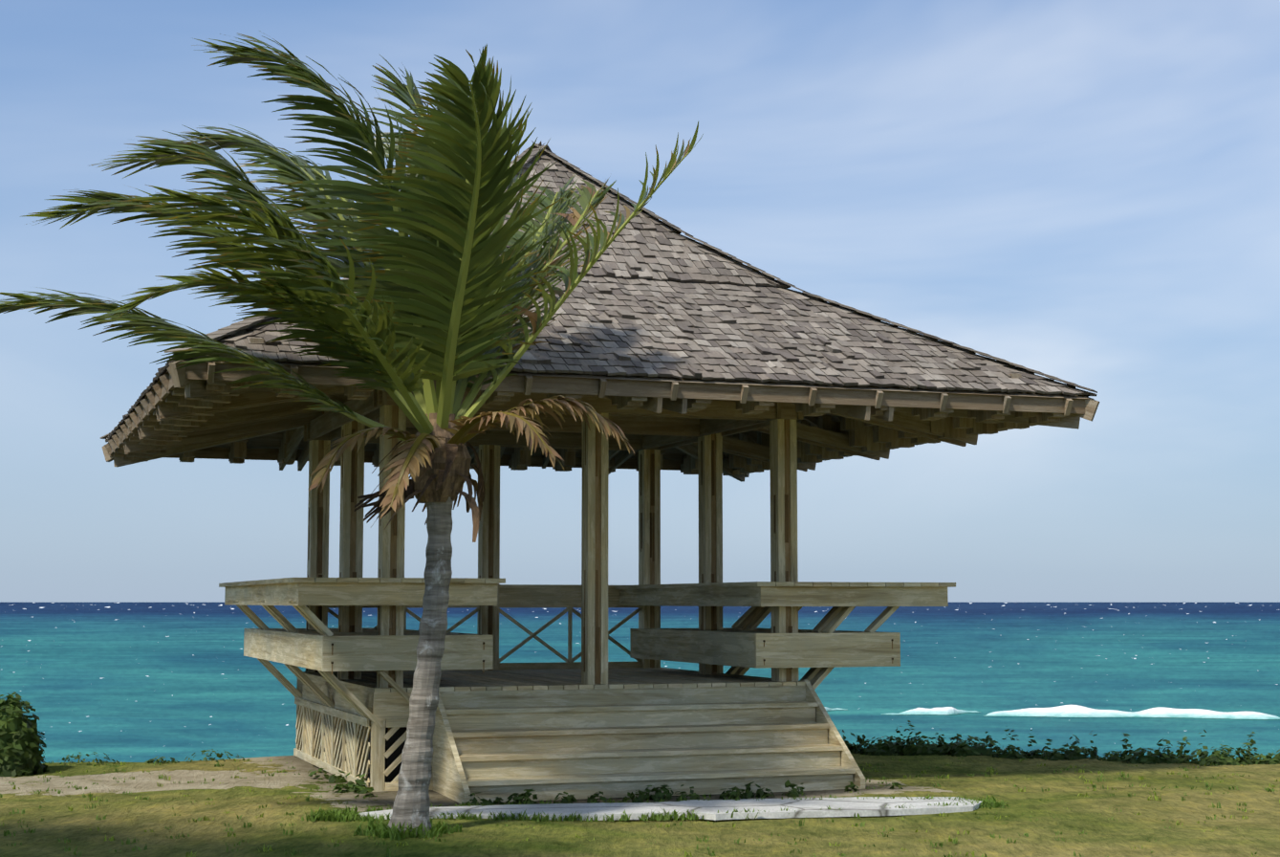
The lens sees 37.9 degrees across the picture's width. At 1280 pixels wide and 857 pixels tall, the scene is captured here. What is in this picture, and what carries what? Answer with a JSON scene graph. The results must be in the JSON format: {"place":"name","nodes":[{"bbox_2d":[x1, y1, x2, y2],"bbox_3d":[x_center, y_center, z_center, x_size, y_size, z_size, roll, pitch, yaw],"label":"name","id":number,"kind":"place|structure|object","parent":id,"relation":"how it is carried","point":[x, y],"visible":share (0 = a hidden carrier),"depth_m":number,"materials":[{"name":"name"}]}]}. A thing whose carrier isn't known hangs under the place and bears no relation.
{"place":"outdoors","nodes":[
{"label":"outdoors","id":0,"kind":"place"},
{"bbox_2d":[0,602,1279,762],"bbox_3d":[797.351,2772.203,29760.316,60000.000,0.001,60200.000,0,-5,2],"label":"sea","id":1,"kind":"structure","parent":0,"point":[132,682],"depth_m":136.65,"materials":[{"name":"liquid"}]},
{"bbox_2d":[824,704,1279,718],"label":"breaking wave foam","id":2,"kind":"object","parent":1,"relation":"on","point":[1071,710],"visible":1,"depth_m":82.78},
{"bbox_2d":[0,753,1279,856],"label":"lawn","id":3,"kind":"structure","parent":0,"point":[128,815],"depth_m":13.62,"materials":[{"name":"green plant"}]},
{"bbox_2d":[387,496,453,835],"bbox_3d":[-1.530,1.480,12.912,0.438,2.620,0.311,0,-5,2],"label":"palm trunk","id":4,"kind":"object","parent":3,"relation":"on","point":[412,802],"visible":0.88,"depth_m":12.86,"materials":[{"name":"grey plant"}]},
{"bbox_2d":[0,54,693,506],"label":"palm frond stems","id":5,"kind":"object","parent":4,"relation":"on","point":[444,397],"visible":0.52,"depth_m":12.84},
{"bbox_2d":[0,30,703,415],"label":"palm leaves","id":6,"kind":"object","parent":5,"relation":"attached to","point":[430,191],"visible":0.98,"depth_m":12.54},
{"bbox_2d":[307,139,689,519],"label":"dried palm fronds","id":7,"kind":"object","parent":5,"relation":"attached to","point":[574,405],"visible":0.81,"depth_m":12.63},
{"bbox_2d":[354,412,485,542],"bbox_3d":[-1.543,0.353,13.076,0.898,0.904,0.856,0,-5,2],"label":"palm crown fiber","id":8,"kind":"object","parent":4,"relation":"attached to","point":[445,476],"visible":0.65,"depth_m":12.93},
{"bbox_2d":[218,404,955,803],"bbox_3d":[-0.629,1.074,18.265,6.134,4.420,5.930,2,-6,-19],"label":"gazebo","id":9,"kind":"object","parent":3,"relation":"on","point":[594,722],"visible":0.88,"depth_m":16.52,"materials":[{"name":"brown wood"}]},
{"bbox_2d":[101,273,1099,481],"bbox_3d":[-1.010,-1.273,18.513,7.809,2.989,7.809,2,-6,-19],"label":"roof eaves framing","id":10,"kind":"object","parent":9,"relation":"on","point":[189,413],"visible":0.5,"depth_m":17.09,"materials":[{"name":"brown wood"}]},
{"bbox_2d":[99,140,1097,441],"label":"gazebo roof shingles","id":11,"kind":"object","parent":10,"relation":"on","point":[654,293],"visible":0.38,"depth_m":16.11,"materials":[{"name":"grey wood"}]},
{"bbox_2d":[0,691,1279,804],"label":"shrubs","id":12,"kind":"object","parent":3,"relation":"on","point":[21,741],"visible":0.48,"depth_m":18.21,"materials":[{"name":"green plant"}]},
{"bbox_2d":[359,796,981,820],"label":"stone slab","id":13,"kind":"structure","parent":3,"relation":"on","point":[869,806],"depth_m":14.04,"materials":[{"name":"grey stone"}]},
{"bbox_2d":[0,0,1279,602],"label":"sky","id":14,"kind":"structure","parent":0,"point":[1086,193],"materials":[{"name":"blue"}]}
]}

